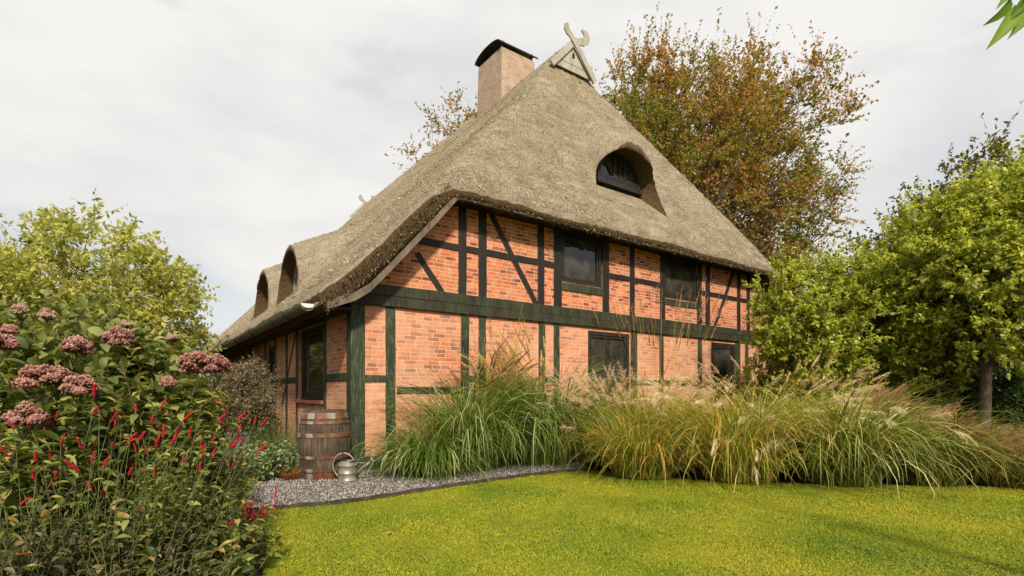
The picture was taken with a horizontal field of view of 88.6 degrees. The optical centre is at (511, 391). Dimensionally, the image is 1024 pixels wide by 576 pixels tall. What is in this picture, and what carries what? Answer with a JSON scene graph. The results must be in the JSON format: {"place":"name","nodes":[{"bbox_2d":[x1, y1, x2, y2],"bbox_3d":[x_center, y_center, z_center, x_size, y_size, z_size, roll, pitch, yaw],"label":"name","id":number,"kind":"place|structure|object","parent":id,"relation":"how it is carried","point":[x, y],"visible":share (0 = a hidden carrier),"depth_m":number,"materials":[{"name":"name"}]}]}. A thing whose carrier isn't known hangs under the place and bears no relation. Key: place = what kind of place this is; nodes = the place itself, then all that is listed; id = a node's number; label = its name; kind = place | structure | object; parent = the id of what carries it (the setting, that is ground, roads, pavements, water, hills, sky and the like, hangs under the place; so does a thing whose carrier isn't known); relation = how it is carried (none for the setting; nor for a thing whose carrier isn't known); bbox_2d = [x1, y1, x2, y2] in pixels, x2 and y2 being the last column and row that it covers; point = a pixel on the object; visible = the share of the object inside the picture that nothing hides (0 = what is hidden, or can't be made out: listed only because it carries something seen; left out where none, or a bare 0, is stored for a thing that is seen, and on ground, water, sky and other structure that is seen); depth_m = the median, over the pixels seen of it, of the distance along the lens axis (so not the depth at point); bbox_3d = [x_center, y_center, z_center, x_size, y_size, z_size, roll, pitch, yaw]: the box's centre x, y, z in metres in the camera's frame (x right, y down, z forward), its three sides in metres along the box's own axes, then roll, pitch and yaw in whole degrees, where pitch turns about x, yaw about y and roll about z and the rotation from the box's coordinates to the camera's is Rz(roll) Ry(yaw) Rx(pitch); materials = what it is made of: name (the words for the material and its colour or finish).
{"place":"outdoors","nodes":[
{"label":"outdoors","id":0,"kind":"place"},
{"bbox_2d":[33,511,266,575],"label":"border soil","id":1,"kind":"structure","parent":0,"point":[260,572],"depth_m":3.83,"materials":[{"name":"brown soil"}]},
{"bbox_2d":[0,324,50,561],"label":"joe pye plant","id":2,"kind":"object","parent":1,"relation":"on","point":[33,415],"visible":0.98,"depth_m":2.72,"materials":[{"name":"green plant"}]},
{"bbox_2d":[0,363,118,574],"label":"joe pye plant","id":3,"kind":"object","parent":1,"relation":"on","point":[31,377],"visible":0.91,"depth_m":2.83,"materials":[{"name":"green plant"}]},
{"bbox_2d":[0,288,134,446],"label":"viburnum shrub","id":4,"kind":"object","parent":1,"relation":"on","point":[60,310],"visible":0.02,"depth_m":4.87,"materials":[{"name":"green plant"}]},
{"bbox_2d":[0,469,188,575],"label":"border plant","id":5,"kind":"object","parent":1,"relation":"on","point":[21,544],"visible":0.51,"depth_m":2.40,"materials":[{"name":"green plant"}]},
{"bbox_2d":[9,302,182,412],"bbox_3d":[-3.430,0.231,4.271,1.609,1.943,0.585,0,0,0],"label":"joe pye plant","id":6,"kind":"object","parent":1,"relation":"on","point":[22,308],"visible":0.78,"depth_m":4.18,"materials":[{"name":"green plant"}]},
{"bbox_2d":[36,326,174,515],"bbox_3d":[-2.580,0.393,3.400,0.820,1.618,0.436,0,0,-10],"label":"joe pye plant","id":7,"kind":"object","parent":1,"relation":"on","point":[78,344],"visible":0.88,"depth_m":3.34,"materials":[{"name":"green plant"}]},
{"bbox_2d":[0,384,213,568],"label":"bistort plant","id":8,"kind":"object","parent":1,"relation":"on","point":[109,447],"visible":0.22,"depth_m":3.19,"materials":[{"name":"green plant"}]},
{"bbox_2d":[0,296,237,525],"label":"viburnum shrub","id":9,"kind":"object","parent":1,"relation":"on","point":[151,361],"visible":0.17,"depth_m":3.98,"materials":[{"name":"green plant"}]},
{"bbox_2d":[0,511,241,575],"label":"border plant","id":10,"kind":"object","parent":1,"relation":"on","point":[172,571],"visible":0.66,"depth_m":2.42,"materials":[{"name":"green plant"}]},
{"bbox_2d":[0,466,261,575],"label":"border plant","id":11,"kind":"object","parent":1,"relation":"on","point":[33,546],"visible":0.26,"depth_m":2.60,"materials":[{"name":"green plant"}]},
{"bbox_2d":[0,411,268,575],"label":"bistort plant","id":12,"kind":"object","parent":1,"relation":"on","point":[231,492],"visible":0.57,"depth_m":2.93,"materials":[{"name":"green plant"}]},
{"bbox_2d":[0,403,283,575],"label":"bistort plant","id":13,"kind":"object","parent":1,"relation":"on","point":[122,515],"visible":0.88,"depth_m":2.51,"materials":[{"name":"green plant"}]},
{"bbox_2d":[42,397,269,496],"bbox_3d":[-2.741,0.588,4.153,1.542,1.229,1.475,0,0,-30],"label":"bistort plant","id":14,"kind":"object","parent":1,"relation":"on","point":[246,427],"visible":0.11,"depth_m":4.41,"materials":[{"name":"green plant"}]},
{"bbox_2d":[52,517,287,575],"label":"border plant","id":15,"kind":"object","parent":1,"relation":"on","point":[241,570],"visible":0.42,"depth_m":2.75,"materials":[{"name":"green plant"}]},
{"bbox_2d":[80,428,273,542],"bbox_3d":[-2.415,0.725,3.729,1.494,0.955,1.369,0,0,0],"label":"bistort plant","id":16,"kind":"object","parent":1,"relation":"on","point":[233,504],"visible":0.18,"depth_m":3.71,"materials":[{"name":"green plant"}]},
{"bbox_2d":[100,520,266,575],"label":"border plant","id":17,"kind":"object","parent":1,"relation":"on","point":[247,542],"visible":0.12,"depth_m":3.20,"materials":[{"name":"green plant"}]},
{"bbox_2d":[108,486,281,575],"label":"bistort plant","id":18,"kind":"object","parent":1,"relation":"on","point":[255,523],"visible":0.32,"depth_m":3.42,"materials":[{"name":"green plant"}]},
{"bbox_2d":[147,350,243,528],"bbox_3d":[-2.216,0.465,3.527,0.863,1.473,0.515,0,0,33],"label":"joe pye plant","id":19,"kind":"object","parent":1,"relation":"on","point":[202,362],"visible":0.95,"depth_m":3.43,"materials":[{"name":"green plant"}]},
{"bbox_2d":[186,458,239,528],"bbox_3d":[-2.247,0.833,3.792,0.538,0.740,0.505,0,0,-28],"label":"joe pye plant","id":20,"kind":"object","parent":1,"relation":"on","point":[220,475],"visible":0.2,"depth_m":3.69,"materials":[{"name":"green plant"}]},
{"bbox_2d":[208,462,257,501],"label":"bistort plant","id":21,"kind":"object","parent":1,"relation":"on","point":[244,485],"visible":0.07,"depth_m":5.33,"materials":[{"name":"green plant"}]},
{"bbox_2d":[231,461,588,507],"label":"gravel path","id":22,"kind":"structure","parent":0,"point":[285,498],"depth_m":6.60,"materials":[{"name":"grey gravel"}]},
{"bbox_2d":[224,437,266,471],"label":"sage plant","id":23,"kind":"object","parent":22,"relation":"on","point":[255,446],"visible":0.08,"depth_m":7.43,"materials":[{"name":"green plant"}]},
{"bbox_2d":[220,440,285,480],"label":"sage plant","id":24,"kind":"object","parent":22,"relation":"on","point":[263,460],"visible":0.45,"depth_m":6.96,"materials":[{"name":"green plant"}]},
{"bbox_2d":[277,465,303,479],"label":"sedge tuft","id":25,"kind":"object","parent":22,"relation":"on","point":[293,475],"visible":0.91,"depth_m":7.04,"materials":[{"name":"orange plant"}]},
{"bbox_2d":[298,409,350,479],"bbox_3d":[-2.620,0.718,7.340,0.702,0.940,0.702,0,0,0],"label":"rain barrel","id":26,"kind":"object","parent":22,"relation":"on","point":[324,440],"visible":0.91,"depth_m":7.05,"materials":[{"name":"brown wood"}]},
{"bbox_2d":[332,452,375,481],"bbox_3d":[-2.114,0.996,7.020,0.584,0.381,0.260,0,0,0],"label":"watering can","id":27,"kind":"object","parent":22,"relation":"on","point":[347,470],"visible":0.99,"depth_m":6.95,"materials":[{"name":"silver metal"}]},
{"bbox_2d":[239,467,593,511],"bbox_3d":[-1.123,1.175,6.329,5.868,0.051,0.332,0,0,-36],"label":"path edging","id":28,"kind":"object","parent":22,"relation":"on","point":[345,501],"visible":0.62,"depth_m":6.18,"materials":[{"name":"metal"}]},
{"bbox_2d":[347,402,511,485],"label":"ornamental grass","id":29,"kind":"object","parent":22,"relation":"on","point":[426,466],"depth_m":7.14,"materials":[{"name":"green plant"}]},
{"bbox_2d":[333,336,590,478],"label":"ornamental grass","id":30,"kind":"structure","parent":22,"relation":"on","point":[466,417],"depth_m":7.65,"materials":[{"name":"green plant"}]},
{"bbox_2d":[442,302,550,466],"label":"ornamental grass","id":31,"kind":"object","parent":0,"point":[509,461],"depth_m":8.28,"materials":[{"name":"green plant"}]},
{"bbox_2d":[0,0,1023,377],"label":"sky","id":32,"kind":"structure","parent":0,"point":[239,132],"materials":[{"name":"white"}]},
{"bbox_2d":[262,400,1023,575],"bbox_3d":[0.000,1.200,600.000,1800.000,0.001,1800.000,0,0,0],"label":"lawn","id":33,"kind":"structure","parent":0,"point":[644,494],"depth_m":4.58,"materials":[{"name":"green plant"}]},
{"bbox_2d":[205,22,794,469],"bbox_3d":[-2.608,-4.523,19.237,14.460,11.454,19.589,0,0,-36],"label":"farmhouse","id":34,"kind":"object","parent":33,"relation":"on","point":[557,198],"visible":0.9,"depth_m":10.60,"materials":[{"name":"brick"}]},
{"bbox_2d":[269,347,273,402],"bbox_3d":[-5.788,-0.400,12.798,0.080,1.400,0.900,0,0,-36],"label":"window","id":35,"kind":"structure","parent":34,"relation":"in","point":[271,350],"depth_m":13.05,"materials":[{"name":"black glass"}]},
{"bbox_2d":[290,266,296,295],"bbox_3d":[-4.541,-2.590,11.355,0.150,0.860,1.460,0,0,-36],"label":"dormer window","id":36,"kind":"structure","parent":34,"relation":"in","point":[295,273],"depth_m":11.82,"materials":[{"name":"grey glass"}]},
{"bbox_2d":[302,324,322,399],"bbox_3d":[-3.714,-0.535,9.931,0.080,1.370,1.744,0,0,-36],"label":"window","id":37,"kind":"structure","parent":34,"relation":"in","point":[312,339],"depth_m":10.07,"materials":[{"name":"black glass"}]},
{"bbox_2d":[562,232,601,287],"bbox_3d":[1.413,-2.733,10.862,1.170,1.054,0.080,0,0,-36],"label":"window","id":38,"kind":"structure","parent":34,"relation":"in","point":[581,256],"depth_m":10.89,"materials":[{"name":"black glass"}]},
{"bbox_2d":[588,331,628,423],"bbox_3d":[2.063,-0.215,11.326,1.274,2.130,0.080,0,0,-36],"label":"window","id":39,"kind":"structure","parent":34,"relation":"in","point":[597,341],"depth_m":11.31,"materials":[{"name":"glass"}]},
{"bbox_2d":[596,153,642,196],"bbox_3d":[2.421,-5.000,11.892,1.460,0.800,0.150,0,0,-36],"label":"dormer window","id":40,"kind":"structure","parent":34,"relation":"in","point":[614,171],"depth_m":11.89,"materials":[{"name":"black glass"}]},
{"bbox_2d":[665,256,695,302],"bbox_3d":[4.061,-2.722,12.778,1.279,0.988,0.080,0,0,-36],"label":"window","id":41,"kind":"structure","parent":34,"relation":"in","point":[679,274],"depth_m":12.80,"materials":[{"name":"black glass"}]},
{"bbox_2d":[711,342,734,401],"bbox_3d":[5.522,-0.515,13.829,1.098,1.530,0.080,0,0,-36],"label":"window","id":42,"kind":"structure","parent":34,"relation":"in","point":[725,365],"depth_m":13.86,"materials":[{"name":"black glass"}]},
{"bbox_2d":[267,474,1023,575],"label":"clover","id":43,"kind":"object","parent":33,"relation":"on","point":[663,524],"visible":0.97,"depth_m":4.06,"materials":[{"name":"green plant"}]},
{"bbox_2d":[983,0,1023,49],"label":"peach tree","id":44,"kind":"object","parent":33,"relation":"on","point":[1013,19],"visible":1,"depth_m":2.17,"materials":[{"name":"green plant"}]},
{"bbox_2d":[587,276,755,466],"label":"ornamental grass","id":45,"kind":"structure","parent":0,"point":[645,402],"depth_m":8.39,"materials":[{"name":"beige plant"}]},
{"bbox_2d":[513,444,1007,485],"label":"flower bed soil","id":46,"kind":"structure","parent":0,"point":[692,475],"depth_m":7.52,"materials":[{"name":"brown soil"}]},
{"bbox_2d":[384,81,477,172],"bbox_3d":[-2.621,-8.081,29.543,8.366,18.585,6.953,0,0,27],"label":"beech tree","id":47,"kind":"object","parent":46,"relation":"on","point":[435,121],"visible":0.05,"depth_m":28.27,"materials":[{"name":"brown plant"}]},
{"bbox_2d":[415,322,660,472],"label":"ornamental grass","id":48,"kind":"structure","parent":46,"relation":"on","point":[539,455],"depth_m":8.28,"materials":[{"name":"green plant"}]},
{"bbox_2d":[532,363,671,462],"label":"ornamental grass","id":49,"kind":"object","parent":46,"relation":"on","point":[583,456],"depth_m":8.87,"materials":[{"name":"green plant"}]},
{"bbox_2d":[534,358,758,486],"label":"ornamental grass","id":50,"kind":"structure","parent":46,"relation":"on","point":[624,459],"depth_m":7.08,"materials":[{"name":"green plant"}]},
{"bbox_2d":[626,371,740,423],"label":"ornamental grass","id":51,"kind":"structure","parent":46,"relation":"on","point":[679,391],"depth_m":9.74,"materials":[{"name":"beige plant"}]},
{"bbox_2d":[591,2,879,296],"bbox_3d":[9.457,-8.890,27.023,14.883,20.246,14.683,0,0,0],"label":"beech tree","id":52,"kind":"object","parent":46,"relation":"on","point":[720,181],"visible":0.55,"depth_m":23.84,"materials":[{"name":"brown plant"}]},
{"bbox_2d":[614,367,893,490],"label":"ornamental grass","id":53,"kind":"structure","parent":46,"relation":"on","point":[759,469],"depth_m":6.70,"materials":[{"name":"green plant"}]},
{"bbox_2d":[733,233,913,413],"bbox_3d":[6.282,-1.027,10.796,2.967,4.464,3.153,0,0,0],"label":"hornbeam tree","id":54,"kind":"object","parent":46,"relation":"on","point":[813,335],"visible":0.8,"depth_m":10.27,"materials":[{"name":"green plant"}]},
{"bbox_2d":[749,360,915,418],"bbox_3d":[7.299,0.291,12.114,3.482,2.202,3.152,0,0,0],"label":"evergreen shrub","id":55,"kind":"object","parent":46,"relation":"on","point":[768,379],"visible":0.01,"depth_m":12.20,"materials":[{"name":"green plant"}]},
{"bbox_2d":[698,352,1023,502],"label":"ornamental grass","id":56,"kind":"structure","parent":46,"relation":"on","point":[868,464],"depth_m":6.43,"materials":[{"name":"green plant"}]},
{"bbox_2d":[801,222,982,423],"bbox_3d":[8.028,-1.127,10.956,3.614,4.666,3.289,0,0,0],"label":"hornbeam tree","id":57,"kind":"object","parent":46,"relation":"on","point":[908,371],"visible":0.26,"depth_m":10.13,"materials":[{"name":"green plant"}]},
{"bbox_2d":[832,396,1023,488],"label":"ornamental grass","id":58,"kind":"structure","parent":46,"relation":"on","point":[959,463],"depth_m":6.59,"materials":[{"name":"green plant"}]},
{"bbox_2d":[837,100,1023,381],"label":"plum tree","id":59,"kind":"object","parent":46,"relation":"on","point":[996,146],"visible":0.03,"depth_m":12.28,"materials":[{"name":"green plant"}]},
{"bbox_2d":[855,135,1023,439],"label":"hornbeam tree","id":60,"kind":"object","parent":46,"relation":"on","point":[982,261],"visible":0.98,"depth_m":9.17,"materials":[{"name":"green plant"}]},
{"bbox_2d":[885,356,1023,438],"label":"evergreen shrub","id":61,"kind":"object","parent":46,"relation":"on","point":[1001,383],"visible":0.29,"depth_m":10.50,"materials":[{"name":"green plant"}]},
{"bbox_2d":[937,348,1018,406],"bbox_3d":[13.366,-2.100,13.655,6.030,7.140,5.329,0,0,0],"label":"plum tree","id":62,"kind":"object","parent":46,"relation":"on","point":[993,377],"depth_m":13.56,"materials":[{"name":"green plant"}]},
{"bbox_2d":[936,421,1023,488],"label":"ornamental grass","id":63,"kind":"object","parent":46,"relation":"on","point":[1017,479],"depth_m":6.59,"materials":[{"name":"green plant"}]},
{"bbox_2d":[993,384,1023,433],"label":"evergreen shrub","id":64,"kind":"object","parent":46,"relation":"on","point":[1014,402],"visible":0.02,"depth_m":12.16,"materials":[{"name":"green plant"}]},
{"bbox_2d":[1000,429,1023,481],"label":"ornamental grass","id":65,"kind":"object","parent":46,"relation":"on","point":[1010,439],"depth_m":7.08,"materials":[{"name":"green plant"}]},
{"bbox_2d":[662,349,910,470],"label":"ornamental grass","id":66,"kind":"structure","parent":0,"point":[833,384],"depth_m":7.83,"materials":[{"name":"beige plant"}]},
{"bbox_2d":[738,376,960,434],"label":"ornamental grass","id":67,"kind":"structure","parent":0,"point":[897,391],"depth_m":8.07,"materials":[{"name":"beige plant"}]},
{"label":"side bed soil","id":68,"kind":"structure","parent":0,"visible":0},
{"bbox_2d":[0,188,230,370],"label":"maple tree","id":69,"kind":"object","parent":68,"relation":"on","point":[24,279],"visible":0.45,"depth_m":11.39,"materials":[{"name":"green plant"}]},
{"bbox_2d":[211,415,266,455],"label":"ornamental grass","id":70,"kind":"object","parent":68,"relation":"on","point":[227,430],"depth_m":8.18,"materials":[{"name":"green plant"}]},
{"bbox_2d":[194,351,285,455],"bbox_3d":[-4.071,0.280,7.852,1.308,1.818,1.424,0,0,0],"label":"shrub","id":71,"kind":"object","parent":68,"relation":"on","point":[246,386],"visible":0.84,"depth_m":7.71,"materials":[{"name":"green plant"}]},
{"bbox_2d":[215,404,288,447],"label":"garden shrub","id":72,"kind":"object","parent":68,"relation":"on","point":[272,417],"visible":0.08,"depth_m":10.36,"materials":[{"name":"green plant"}]},
{"bbox_2d":[242,413,299,471],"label":"shrub","id":73,"kind":"object","parent":68,"relation":"on","point":[280,436],"visible":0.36,"depth_m":7.91,"materials":[{"name":"green plant"}]},
{"bbox_2d":[252,426,292,460],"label":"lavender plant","id":74,"kind":"object","parent":68,"relation":"on","point":[271,441],"visible":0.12,"depth_m":9.03,"materials":[{"name":"green plant"}]},
{"bbox_2d":[250,439,299,477],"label":"sage plant","id":75,"kind":"object","parent":68,"relation":"on","point":[290,457],"visible":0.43,"depth_m":7.26,"materials":[{"name":"green plant"}]}
]}

